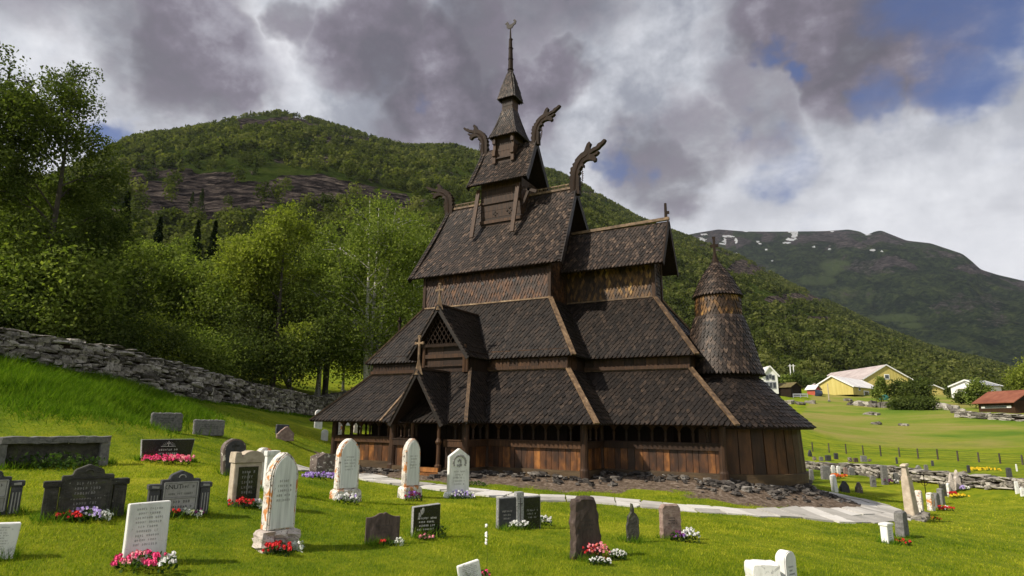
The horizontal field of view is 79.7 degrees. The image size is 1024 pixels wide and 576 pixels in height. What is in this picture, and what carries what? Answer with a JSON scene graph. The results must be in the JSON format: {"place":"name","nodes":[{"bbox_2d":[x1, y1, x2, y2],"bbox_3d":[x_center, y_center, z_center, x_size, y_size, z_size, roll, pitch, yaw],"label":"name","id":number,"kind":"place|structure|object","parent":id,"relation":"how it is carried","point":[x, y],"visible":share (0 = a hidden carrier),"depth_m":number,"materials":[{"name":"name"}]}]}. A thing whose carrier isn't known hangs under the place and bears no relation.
{"place":"outdoors","nodes":[
{"label":"outdoors","id":0,"kind":"place"},
{"bbox_2d":[0,357,1023,575],"bbox_3d":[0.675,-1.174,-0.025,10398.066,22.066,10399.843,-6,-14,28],"label":"ground","id":1,"kind":"structure","parent":0,"point":[837,421],"depth_m":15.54,"materials":[{"name":"green plant"}]},
{"bbox_2d":[0,522,20,558],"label":"gravestone","id":2,"kind":"object","parent":1,"relation":"on","point":[9,532],"visible":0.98,"depth_m":6.89,"materials":[{"name":"white stone"}]},
{"bbox_2d":[0,471,25,514],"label":"gravestone","id":3,"kind":"object","parent":1,"relation":"on","point":[7,483],"visible":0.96,"depth_m":8.37,"materials":[{"name":"grey stone"}]},
{"bbox_2d":[0,278,59,334],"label":"shrub","id":4,"kind":"object","parent":1,"relation":"on","point":[5,315],"visible":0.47,"depth_m":23.32,"materials":[{"name":"green plant"}]},
{"bbox_2d":[0,44,88,255],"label":"birch tree","id":5,"kind":"object","parent":1,"relation":"on","point":[30,84],"visible":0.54,"depth_m":26.94,"materials":[{"name":"green plant"}]},
{"bbox_2d":[5,451,105,470],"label":"weeds","id":6,"kind":"object","parent":1,"relation":"on","point":[60,455],"visible":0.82,"depth_m":12.84,"materials":[{"name":"green plant"}]},
{"bbox_2d":[0,436,111,468],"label":"gravestone","id":7,"kind":"object","parent":1,"relation":"on","point":[19,446],"visible":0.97,"depth_m":13.24,"materials":[{"name":"grey stone"}]},
{"bbox_2d":[2,279,127,343],"bbox_3d":[-19.113,1.385,25.279,5.560,3.304,5.473,-6,-14,28],"label":"shrub","id":8,"kind":"object","parent":1,"relation":"on","point":[45,326],"visible":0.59,"depth_m":24.28,"materials":[{"name":"green plant"}]},
{"bbox_2d":[53,510,86,521],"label":"flower clump","id":9,"kind":"object","parent":1,"relation":"on","point":[77,514],"visible":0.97,"depth_m":8.26,"materials":[{"name":"red plant"}]},
{"bbox_2d":[0,160,143,274],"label":"broadleaf tree","id":10,"kind":"object","parent":1,"relation":"on","point":[32,210],"visible":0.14,"depth_m":33.94,"materials":[{"name":"green plant"}]},
{"bbox_2d":[0,60,148,293],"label":"birch tree","id":11,"kind":"object","parent":1,"relation":"on","point":[69,97],"visible":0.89,"depth_m":28.19,"materials":[{"name":"green plant"}]},
{"bbox_2d":[0,221,149,339],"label":"broadleaf tree","id":12,"kind":"object","parent":1,"relation":"on","point":[86,280],"visible":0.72,"depth_m":25.27,"materials":[{"name":"green plant"}]},
{"bbox_2d":[40,464,129,519],"bbox_3d":[-5.965,2.847,8.597,1.002,0.725,0.185,10,-16,-38],"label":"gravestone","id":13,"kind":"object","parent":1,"relation":"on","point":[91,485],"visible":0.95,"depth_m":8.54,"materials":[{"name":"black stone"}]},
{"bbox_2d":[72,506,107,520],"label":"flower clump","id":14,"kind":"object","parent":1,"relation":"on","point":[94,511],"visible":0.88,"depth_m":8.36,"materials":[{"name":"purple plant"}]},
{"bbox_2d":[75,218,156,287],"bbox_3d":[-27.007,-1.074,38.246,7.633,9.070,5.830,0,-12,1],"label":"broadleaf tree","id":15,"kind":"object","parent":1,"relation":"on","point":[139,269],"visible":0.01,"depth_m":39.13,"materials":[{"name":"green plant"}]},
{"bbox_2d":[62,291,170,355],"bbox_3d":[-18.649,1.907,27.484,5.034,3.569,5.355,-6,-14,28],"label":"shrub","id":16,"kind":"object","parent":1,"relation":"on","point":[121,335],"visible":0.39,"depth_m":27.29,"materials":[{"name":"green plant"}]},
{"bbox_2d":[0,351,251,439],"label":"long grass","id":17,"kind":"structure","parent":1,"relation":"on","point":[55,389],"depth_m":19.92,"materials":[{"name":"green plant"}]},
{"bbox_2d":[118,191,133,258],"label":"spruce tree","id":18,"kind":"object","parent":1,"relation":"on","point":[126,201],"visible":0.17,"depth_m":61.13,"materials":[{"name":"green plant"}]},
{"bbox_2d":[75,254,182,324],"bbox_3d":[-24.725,0.983,37.548,7.616,5.882,7.752,-6,-14,28],"label":"broadleaf tree","id":19,"kind":"object","parent":1,"relation":"on","point":[138,301],"visible":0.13,"depth_m":37.94,"materials":[{"name":"green plant"}]},
{"bbox_2d":[110,549,178,573],"bbox_3d":[-4.187,3.121,7.020,0.655,0.271,0.362,0,-12,2],"label":"flower clump","id":20,"kind":"object","parent":1,"relation":"on","point":[155,560],"visible":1,"depth_m":6.93,"materials":[{"name":"pink plant"}]},
{"bbox_2d":[122,500,170,564],"bbox_3d":[-4.369,2.927,7.328,0.434,0.709,0.153,10,-19,-38],"label":"gravestone","id":21,"kind":"object","parent":1,"relation":"on","point":[146,525],"visible":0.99,"depth_m":7.29,"materials":[{"name":"white stone"}]},
{"bbox_2d":[145,216,163,261],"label":"spruce tree","id":22,"kind":"object","parent":1,"relation":"on","point":[158,235],"visible":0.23,"depth_m":73.03,"materials":[{"name":"green plant"}]},
{"bbox_2d":[96,288,217,366],"bbox_3d":[-18.250,2.146,29.762,7.195,4.335,5.229,4,-13,-18],"label":"shrub","id":23,"kind":"object","parent":1,"relation":"on","point":[172,339],"visible":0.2,"depth_m":30.19,"materials":[{"name":"green plant"}]},
{"bbox_2d":[113,236,200,327],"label":"birch tree","id":24,"kind":"object","parent":1,"relation":"on","point":[145,248],"visible":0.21,"depth_m":43.43,"materials":[{"name":"green plant"}]},
{"bbox_2d":[150,412,182,430],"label":"gravestone","id":25,"kind":"object","parent":1,"relation":"on","point":[170,419],"visible":0.89,"depth_m":20.95,"materials":[{"name":"grey stone"}]},
{"bbox_2d":[139,454,194,464],"bbox_3d":[-8.199,4.069,14.592,1.228,0.278,0.626,1,-12,0],"label":"flower clump","id":26,"kind":"object","parent":1,"relation":"on","point":[166,458],"visible":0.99,"depth_m":14.44,"materials":[{"name":"pink plant"}]},
{"bbox_2d":[140,439,194,460],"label":"gravestone","id":27,"kind":"object","parent":1,"relation":"on","point":[151,447],"visible":0.75,"depth_m":15.16,"materials":[{"name":"grey stone"}]},
{"bbox_2d":[127,305,208,364],"bbox_3d":[-18.047,2.738,31.041,4.777,3.774,5.625,-6,-14,28],"label":"shrub","id":28,"kind":"object","parent":1,"relation":"on","point":[170,351],"visible":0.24,"depth_m":30.47,"materials":[{"name":"green plant"}]},
{"bbox_2d":[0,327,348,415],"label":"dry stone wall","id":29,"kind":"structure","parent":1,"relation":"on","point":[179,377],"depth_m":25.70,"materials":[{"name":"grey stone"}]},
{"bbox_2d":[147,470,212,515],"bbox_3d":[-5.101,3.142,9.409,0.880,0.664,0.185,10,-16,-38],"label":"gravestone","id":30,"kind":"object","parent":1,"relation":"on","point":[181,489],"visible":0.92,"depth_m":9.38,"materials":[{"name":"grey stone"}]},
{"bbox_2d":[144,234,221,318],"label":"birch tree","id":31,"kind":"object","parent":1,"relation":"on","point":[177,249],"visible":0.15,"depth_m":47.66,"materials":[{"name":"green plant"}]},
{"bbox_2d":[126,247,261,338],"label":"broadleaf tree","id":32,"kind":"object","parent":1,"relation":"on","point":[212,297],"visible":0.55,"depth_m":42.98,"materials":[{"name":"green plant"}]},
{"bbox_2d":[145,309,247,377],"bbox_3d":[-18.041,3.430,34.016,7.138,3.978,5.670,1,-12,0],"label":"shrub","id":33,"kind":"object","parent":1,"relation":"on","point":[213,352],"visible":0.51,"depth_m":33.26,"materials":[{"name":"green plant"}]},
{"bbox_2d":[189,219,203,260],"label":"spruce tree","id":34,"kind":"object","parent":1,"relation":"on","point":[197,233],"visible":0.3,"depth_m":76.73,"materials":[{"name":"green plant"}]},
{"bbox_2d":[195,220,218,334],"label":"spruce tree","id":35,"kind":"object","parent":1,"relation":"on","point":[212,245],"visible":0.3,"depth_m":73.85,"materials":[{"name":"green plant"}]},
{"bbox_2d":[192,419,224,435],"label":"gravestone","id":36,"kind":"object","parent":1,"relation":"on","point":[216,426],"visible":0.97,"depth_m":21.91,"materials":[{"name":"grey stone"}]},
{"bbox_2d":[163,261,295,379],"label":"broadleaf tree","id":37,"kind":"object","parent":1,"relation":"on","point":[232,304],"visible":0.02,"depth_m":44.77,"materials":[{"name":"green plant"}]},
{"bbox_2d":[190,318,269,380],"bbox_3d":[-17.545,4.078,36.893,7.312,4.200,5.465,-6,-14,28],"label":"shrub","id":38,"kind":"object","parent":1,"relation":"on","point":[248,350],"visible":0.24,"depth_m":36.12,"materials":[{"name":"green plant"}]},
{"bbox_2d":[180,233,279,371],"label":"birch tree","id":39,"kind":"object","parent":1,"relation":"on","point":[226,240],"visible":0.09,"depth_m":44.74,"materials":[{"name":"green plant"}]},
{"bbox_2d":[220,439,245,475],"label":"gravestone","id":40,"kind":"object","parent":1,"relation":"on","point":[229,446],"visible":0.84,"depth_m":13.45,"materials":[{"name":"grey stone"}]},
{"bbox_2d":[227,496,256,508],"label":"flower clump","id":41,"kind":"object","parent":1,"relation":"on","point":[242,499],"visible":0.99,"depth_m":10.32,"materials":[{"name":"red plant"}]},
{"bbox_2d":[227,450,264,506],"bbox_3d":[-4.621,3.298,10.623,0.504,0.934,0.275,12,-16,-42],"label":"gravestone","id":42,"kind":"object","parent":1,"relation":"on","point":[245,474],"visible":0.98,"depth_m":10.52,"materials":[{"name":"grey stone"}]},
{"bbox_2d":[199,316,297,386],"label":"shrub","id":43,"kind":"object","parent":1,"relation":"on","point":[261,374],"visible":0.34,"depth_m":40.88,"materials":[{"name":"green plant"}]},
{"bbox_2d":[262,450,280,490],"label":"gravestone","id":44,"kind":"object","parent":1,"relation":"on","point":[270,455],"visible":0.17,"depth_m":12.34,"materials":[{"name":"white stone"}]},
{"bbox_2d":[252,452,300,553],"bbox_3d":[-3.300,3.030,8.674,0.359,1.358,0.584,-10,-16,41],"label":"gravestone","id":45,"kind":"object","parent":1,"relation":"on","point":[279,502],"visible":0.93,"depth_m":8.59,"materials":[{"name":"stone"}]},
{"bbox_2d":[261,540,292,555],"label":"flower clump","id":46,"kind":"object","parent":1,"relation":"on","point":[286,548],"visible":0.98,"depth_m":8.26,"materials":[{"name":"red plant"}]},
{"bbox_2d":[193,298,364,397],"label":"bush","id":47,"kind":"object","parent":1,"relation":"on","point":[323,331],"visible":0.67,"depth_m":41.09,"materials":[{"name":"green plant"}]},
{"bbox_2d":[276,426,293,440],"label":"gravestone","id":48,"kind":"object","parent":1,"relation":"on","point":[285,434],"visible":0.88,"depth_m":24.86,"materials":[{"name":"stone"}]},
{"bbox_2d":[210,199,361,391],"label":"birch tree","id":49,"kind":"object","parent":1,"relation":"on","point":[277,237],"visible":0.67,"depth_m":43.50,"materials":[{"name":"green plant"}]},
{"bbox_2d":[302,471,334,480],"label":"flower clump","id":50,"kind":"object","parent":1,"relation":"on","point":[311,474],"visible":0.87,"depth_m":17.24,"materials":[{"name":"purple plant"}]},
{"bbox_2d":[309,452,334,477],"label":"gravestone","id":51,"kind":"object","parent":1,"relation":"on","point":[321,462],"visible":0.58,"depth_m":18.23,"materials":[{"name":"grey stone"}]},
{"bbox_2d":[282,214,379,395],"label":"birch tree","id":52,"kind":"object","parent":1,"relation":"on","point":[318,380],"visible":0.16,"depth_m":49.39,"materials":[{"name":"green plant"}]},
{"bbox_2d":[293,281,385,394],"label":"birch tree","id":53,"kind":"object","parent":1,"relation":"on","point":[325,384],"visible":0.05,"depth_m":49.55,"materials":[{"name":"green plant"}]},
{"bbox_2d":[329,438,360,501],"bbox_3d":[-3.706,4.093,13.778,0.637,1.386,0.352,10,-16,-38],"label":"gravestone","id":54,"kind":"object","parent":1,"relation":"on","point":[346,475],"visible":0.98,"depth_m":13.67,"materials":[{"name":"stone"}]},
{"bbox_2d":[335,492,358,504],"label":"flower clump","id":55,"kind":"object","parent":1,"relation":"on","point":[342,496],"visible":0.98,"depth_m":12.78,"materials":[{"name":"white plant"}]},
{"bbox_2d":[330,313,374,390],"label":"birch tree","id":56,"kind":"object","parent":1,"relation":"on","point":[343,381],"visible":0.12,"depth_m":56.40,"materials":[{"name":"green plant"}]},
{"bbox_2d":[276,186,438,395],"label":"birch tree","id":57,"kind":"object","parent":1,"relation":"on","point":[393,226],"visible":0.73,"depth_m":44.95,"materials":[{"name":"green plant"}]},
{"bbox_2d":[334,276,403,383],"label":"birch tree","id":58,"kind":"object","parent":1,"relation":"on","point":[364,298],"visible":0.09,"depth_m":53.54,"materials":[{"name":"green plant"}]},
{"bbox_2d":[365,512,399,543],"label":"gravestone","id":59,"kind":"object","parent":1,"relation":"on","point":[382,525],"visible":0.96,"depth_m":9.41,"materials":[{"name":"brown stone"}]},
{"bbox_2d":[379,211,434,338],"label":"birch tree","id":60,"kind":"object","parent":1,"relation":"on","point":[421,235],"visible":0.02,"depth_m":58.41,"materials":[{"name":"green plant"}]},
{"bbox_2d":[397,438,421,498],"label":"gravestone","id":61,"kind":"object","parent":1,"relation":"on","point":[410,476],"visible":0.99,"depth_m":15.38,"materials":[{"name":"stone"}]},
{"bbox_2d":[411,503,440,537],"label":"gravestone","id":62,"kind":"object","parent":1,"relation":"on","point":[427,516],"visible":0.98,"depth_m":10.07,"materials":[{"name":"grey stone"}]},
{"bbox_2d":[443,448,472,497],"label":"gravestone","id":63,"kind":"object","parent":1,"relation":"on","point":[458,469],"visible":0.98,"depth_m":16.01,"materials":[{"name":"white stone"}]},
{"bbox_2d":[0,362,917,575],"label":"grass tufts","id":64,"kind":"object","parent":1,"relation":"on","point":[375,542],"visible":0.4,"depth_m":10.54,"materials":[{"name":"green plant"}]},
{"bbox_2d":[457,559,481,575],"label":"gravestone","id":65,"kind":"object","parent":1,"relation":"on","point":[472,567],"visible":0.99,"depth_m":7.49,"materials":[{"name":"white stone"}]},
{"bbox_2d":[496,491,539,528],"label":"gravestone","id":66,"kind":"object","parent":1,"relation":"on","point":[519,506],"visible":0.94,"depth_m":11.51,"materials":[{"name":"grey stone"}]},
{"bbox_2d":[309,19,816,491],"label":"stave church","id":67,"kind":"structure","parent":1,"relation":"on","point":[547,330],"depth_m":23.32,"materials":[{"name":"brown wood"}]},
{"bbox_2d":[440,424,461,467],"bbox_3d":[-2.236,5.826,22.780,1.080,1.800,0.084,-6,-14,28],"label":"door","id":68,"kind":"structure","parent":67,"relation":"in","point":[447,431],"depth_m":22.86,"materials":[{"name":"brown wood"}]},
{"bbox_2d":[569,495,601,559],"bbox_3d":[1.120,3.666,9.374,0.530,0.944,0.171,6,-13,-25],"label":"gravestone","id":69,"kind":"object","parent":1,"relation":"on","point":[584,523],"visible":0.92,"depth_m":9.30,"materials":[{"name":"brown stone"}]},
{"bbox_2d":[334,458,850,505],"bbox_3d":[2.154,6.921,21.945,19.484,1.102,7.450,1,-12,-3],"label":"stone rubble","id":70,"kind":"object","parent":1,"relation":"on","point":[730,485],"visible":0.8,"depth_m":19.94,"materials":[{"name":"grey stone"}]},
{"bbox_2d":[582,541,610,558],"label":"flower clump","id":71,"kind":"object","parent":1,"relation":"on","point":[601,548],"visible":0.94,"depth_m":9.21,"materials":[{"name":"pink plant"}]},
{"bbox_2d":[588,556,611,565],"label":"flower clump","id":72,"kind":"object","parent":1,"relation":"on","point":[596,561],"visible":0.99,"depth_m":8.85,"materials":[{"name":"white plant"}]},
{"bbox_2d":[608,548,626,559],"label":"flower clump","id":73,"kind":"object","parent":1,"relation":"on","point":[616,553],"visible":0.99,"depth_m":9.20,"materials":[{"name":"white plant"}]},
{"bbox_2d":[626,503,639,541],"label":"gravestone","id":74,"kind":"object","parent":1,"relation":"on","point":[632,526],"visible":0.84,"depth_m":10.74,"materials":[{"name":"black stone"}]},
{"bbox_2d":[658,504,681,538],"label":"gravestone","id":75,"kind":"object","parent":1,"relation":"on","point":[669,518],"visible":0.91,"depth_m":11.42,"materials":[{"name":"stone"}]},
{"bbox_2d":[681,527,699,542],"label":"flower clump","id":76,"kind":"object","parent":1,"relation":"on","point":[687,530],"visible":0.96,"depth_m":11.13,"materials":[{"name":"white plant"}]},
{"bbox_2d":[744,559,780,575],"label":"gravestone","id":77,"kind":"object","parent":1,"relation":"on","point":[755,567],"visible":1,"depth_m":7.70,"materials":[{"name":"white stone"}]},
{"bbox_2d":[760,366,779,393],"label":"white wooden house","id":78,"kind":"structure","parent":1,"relation":"on","point":[770,378],"depth_m":137.63,"materials":[{"name":"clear wood"}]},
{"bbox_2d":[775,549,796,575],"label":"gravestone","id":79,"kind":"object","parent":1,"relation":"on","point":[785,560],"visible":1,"depth_m":8.03,"materials":[{"name":"white stone"}]},
{"bbox_2d":[777,382,803,396],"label":"turf roofed hut","id":80,"kind":"object","parent":1,"relation":"on","point":[790,389],"visible":0.9,"depth_m":136.41,"materials":[{"name":"brown wood"}]},
{"bbox_2d":[788,369,814,388],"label":"broadleaf tree","id":81,"kind":"object","parent":1,"relation":"on","point":[803,380],"visible":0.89,"depth_m":156.44,"materials":[{"name":"green plant"}]},
{"bbox_2d":[816,375,872,394],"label":"yellow annex","id":82,"kind":"object","parent":1,"relation":"on","point":[837,385],"visible":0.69,"depth_m":141.90,"materials":[{"name":"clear wood"}]},
{"bbox_2d":[812,364,912,389],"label":"yellow barn","id":83,"kind":"structure","parent":1,"relation":"on","point":[870,374],"depth_m":157.22,"materials":[{"name":"clear wood"}]},
{"bbox_2d":[869,376,892,401],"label":"broadleaf tree","id":84,"kind":"object","parent":1,"relation":"on","point":[879,388],"visible":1,"depth_m":125.56,"materials":[{"name":"green plant"}]},
{"bbox_2d":[880,465,888,484],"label":"gravestone","id":85,"kind":"object","parent":1,"relation":"on","point":[883,472],"visible":0.98,"depth_m":30.78,"materials":[{"name":"grey stone"}]},
{"bbox_2d":[878,522,893,542],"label":"gravestone","id":86,"kind":"object","parent":1,"relation":"on","point":[886,529],"visible":0.94,"depth_m":13.97,"materials":[{"name":"white stone"}]},
{"bbox_2d":[884,377,912,398],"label":"broadleaf tree","id":87,"kind":"object","parent":1,"relation":"on","point":[889,393],"visible":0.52,"depth_m":125.52,"materials":[{"name":"green plant"}]},
{"bbox_2d":[894,510,908,536],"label":"gravestone","id":88,"kind":"object","parent":1,"relation":"on","point":[901,523],"visible":0.84,"depth_m":15.52,"materials":[{"name":"grey stone"}]},
{"bbox_2d":[883,393,920,409],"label":"shrub","id":89,"kind":"object","parent":1,"relation":"on","point":[895,403],"visible":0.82,"depth_m":109.15,"materials":[{"name":"green plant"}]},
{"bbox_2d":[803,441,1023,464],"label":"wire fence","id":90,"kind":"object","parent":1,"relation":"on","point":[999,456],"visible":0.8,"depth_m":48.84,"materials":[{"name":"grey metal"}]},
{"bbox_2d":[805,461,1023,489],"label":"stone wall","id":91,"kind":"structure","parent":1,"relation":"on","point":[987,481],"depth_m":30.11,"materials":[{"name":"grey stone"}]},
{"bbox_2d":[900,463,929,521],"bbox_3d":[12.382,6.398,19.131,0.863,1.798,0.840,11,-16,-40],"label":"gravestone","id":92,"kind":"object","parent":1,"relation":"on","point":[911,509],"visible":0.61,"depth_m":18.99,"materials":[{"name":"beige stone"}]},
{"bbox_2d":[896,374,939,399],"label":"broadleaf tree","id":93,"kind":"object","parent":1,"relation":"on","point":[918,387],"visible":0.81,"depth_m":114.71,"materials":[{"name":"green plant"}]},
{"bbox_2d":[901,391,942,409],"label":"shrub","id":94,"kind":"object","parent":1,"relation":"on","point":[926,403],"visible":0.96,"depth_m":106.54,"materials":[{"name":"green plant"}]},
{"bbox_2d":[926,492,935,510],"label":"gravestone","id":95,"kind":"object","parent":1,"relation":"on","point":[930,501],"visible":0.88,"depth_m":22.23,"materials":[{"name":"stone"}]},
{"bbox_2d":[948,379,1003,396],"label":"white farmhouse","id":96,"kind":"object","parent":1,"relation":"on","point":[959,384],"visible":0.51,"depth_m":134.44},
{"bbox_2d":[961,375,999,407],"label":"broadleaf tree","id":97,"kind":"object","parent":1,"relation":"on","point":[975,389],"visible":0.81,"depth_m":106.06,"materials":[{"name":"green plant"}]},
{"bbox_2d":[954,411,1023,420],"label":"stone terrace","id":98,"kind":"structure","parent":1,"relation":"on","point":[994,416],"depth_m":87.46,"materials":[{"name":"grey stone"}]},
{"bbox_2d":[971,390,1023,413],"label":"red roofed shed","id":99,"kind":"structure","parent":1,"relation":"on","point":[1011,401],"depth_m":93.69,"materials":[{"name":"brown wood"}]},
{"bbox_2d":[996,352,1023,389],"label":"broadleaf tree","id":100,"kind":"object","parent":1,"relation":"on","point":[1017,377],"visible":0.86,"depth_m":103.57,"materials":[{"name":"green plant"}]},
{"bbox_2d":[0,0,1023,280],"label":"sky","id":101,"kind":"structure","parent":0,"point":[903,119],"materials":[{"name":"grey"}]},
{"bbox_2d":[94,115,941,384],"bbox_3d":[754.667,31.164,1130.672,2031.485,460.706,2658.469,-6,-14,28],"label":"forested hill","id":102,"kind":"structure","parent":0,"point":[217,184],"depth_m":310.75,"materials":[{"name":"green plant"}]},
{"bbox_2d":[21,151,1015,394],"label":"valley woodland","id":103,"kind":"object","parent":102,"relation":"on","point":[176,221],"visible":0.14,"depth_m":254.67,"materials":[{"name":"green plant"}]},
{"bbox_2d":[31,109,1016,380],"bbox_3d":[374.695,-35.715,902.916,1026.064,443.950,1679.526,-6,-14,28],"label":"hillside forest","id":104,"kind":"object","parent":102,"relation":"on","point":[855,333],"visible":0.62,"depth_m":435.49,"materials":[{"name":"green plant"}]},
{"bbox_2d":[297,464,911,523],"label":"path","id":105,"kind":"structure","parent":0,"point":[870,511],"depth_m":17.35,"materials":[{"name":"grey gravel"}]},
{"bbox_2d":[689,229,1023,366],"bbox_3d":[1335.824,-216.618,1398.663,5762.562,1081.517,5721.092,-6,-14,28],"label":"mountain","id":106,"kind":"structure","parent":0,"point":[936,295],"depth_m":2102.03,"materials":[{"name":"green plant"}]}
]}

